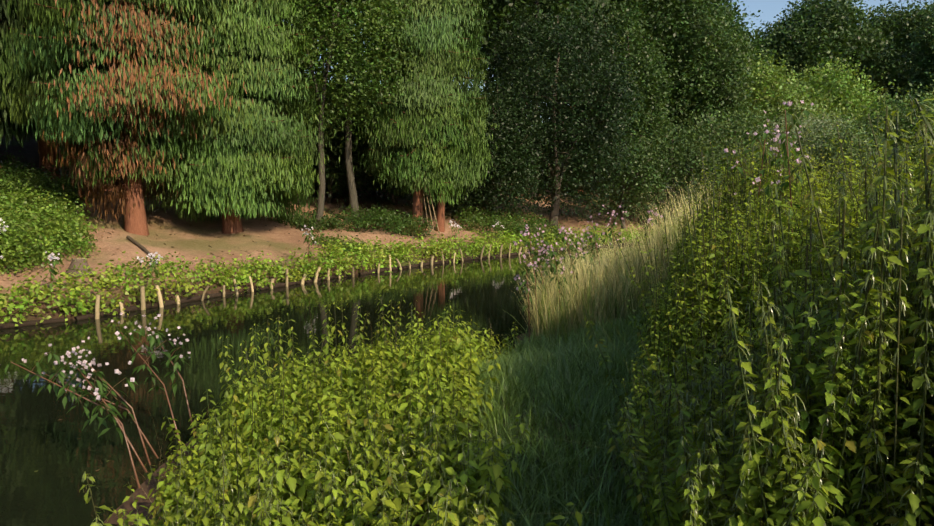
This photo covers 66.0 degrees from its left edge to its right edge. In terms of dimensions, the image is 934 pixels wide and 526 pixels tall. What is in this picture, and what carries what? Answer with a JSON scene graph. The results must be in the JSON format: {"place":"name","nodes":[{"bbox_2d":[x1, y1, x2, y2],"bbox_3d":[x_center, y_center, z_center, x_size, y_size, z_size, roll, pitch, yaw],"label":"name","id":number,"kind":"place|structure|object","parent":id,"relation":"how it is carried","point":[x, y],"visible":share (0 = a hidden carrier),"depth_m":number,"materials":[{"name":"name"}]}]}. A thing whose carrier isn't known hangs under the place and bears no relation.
{"place":"outdoors","nodes":[
{"label":"outdoors","id":0,"kind":"place"},
{"bbox_2d":[0,241,858,525],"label":"water","id":1,"kind":"structure","parent":0,"point":[51,449],"depth_m":13.22,"materials":[{"name":"black liquid"}]},
{"bbox_2d":[0,125,933,525],"bbox_3d":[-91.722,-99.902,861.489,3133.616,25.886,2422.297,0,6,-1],"label":"ground","id":2,"kind":"structure","parent":0,"point":[180,239],"depth_m":25.18,"materials":[{"name":"brown soil"}]},
{"bbox_2d":[0,191,549,471],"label":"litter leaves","id":3,"kind":"object","parent":2,"relation":"on","point":[211,247],"visible":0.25,"depth_m":25.74,"materials":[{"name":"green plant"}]},
{"bbox_2d":[95,243,526,318],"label":"wooden stakes","id":4,"kind":"object","parent":2,"relation":"on","point":[142,302],"depth_m":20.85,"materials":[{"name":"brown wood"}]},
{"bbox_2d":[0,176,628,328],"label":"stump sticks","id":5,"kind":"object","parent":2,"relation":"on","point":[6,325],"visible":0.5,"depth_m":19.78,"materials":[{"name":"brown wood"}]},
{"bbox_2d":[0,0,638,222],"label":"conifer foliage","id":6,"kind":"object","parent":2,"relation":"on","point":[181,105],"visible":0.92,"depth_m":24.63,"materials":[{"name":"green plant"}]},
{"bbox_2d":[0,147,675,325],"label":"bank herbs","id":7,"kind":"object","parent":2,"relation":"on","point":[38,213],"visible":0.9,"depth_m":22.94,"materials":[{"name":"green plant"}]},
{"bbox_2d":[0,100,817,488],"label":"flowering plants","id":8,"kind":"object","parent":2,"relation":"on","point":[176,357],"depth_m":8.40,"materials":[{"name":"white plant"}]},
{"bbox_2d":[0,0,922,235],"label":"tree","id":9,"kind":"object","parent":2,"relation":"on","point":[136,221],"visible":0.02,"depth_m":30.25,"materials":[{"name":"brown plant"}]},
{"bbox_2d":[24,0,933,229],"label":"deciduous trees","id":10,"kind":"object","parent":2,"relation":"on","point":[833,62],"visible":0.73,"depth_m":43.68,"materials":[{"name":"green plant"}]},
{"bbox_2d":[80,88,933,525],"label":"nettles","id":11,"kind":"object","parent":2,"relation":"on","point":[380,370],"depth_m":4.49,"materials":[{"name":"green plant"}]},
{"bbox_2d":[505,174,837,339],"bbox_3d":[4.417,-0.247,16.116,7.567,3.496,7.624,0,6,-1],"label":"dry grass patch","id":12,"kind":"object","parent":2,"relation":"on","point":[608,288],"visible":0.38,"depth_m":13.66,"materials":[{"name":"plant"}]},
{"bbox_2d":[128,273,887,525],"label":"path grass","id":13,"kind":"structure","parent":0,"point":[532,367],"depth_m":7.03,"materials":[{"name":"green plant"}]},
{"bbox_2d":[304,0,933,187],"label":"sky","id":14,"kind":"structure","parent":0,"point":[770,8],"materials":[{"name":"blue"}]}
]}

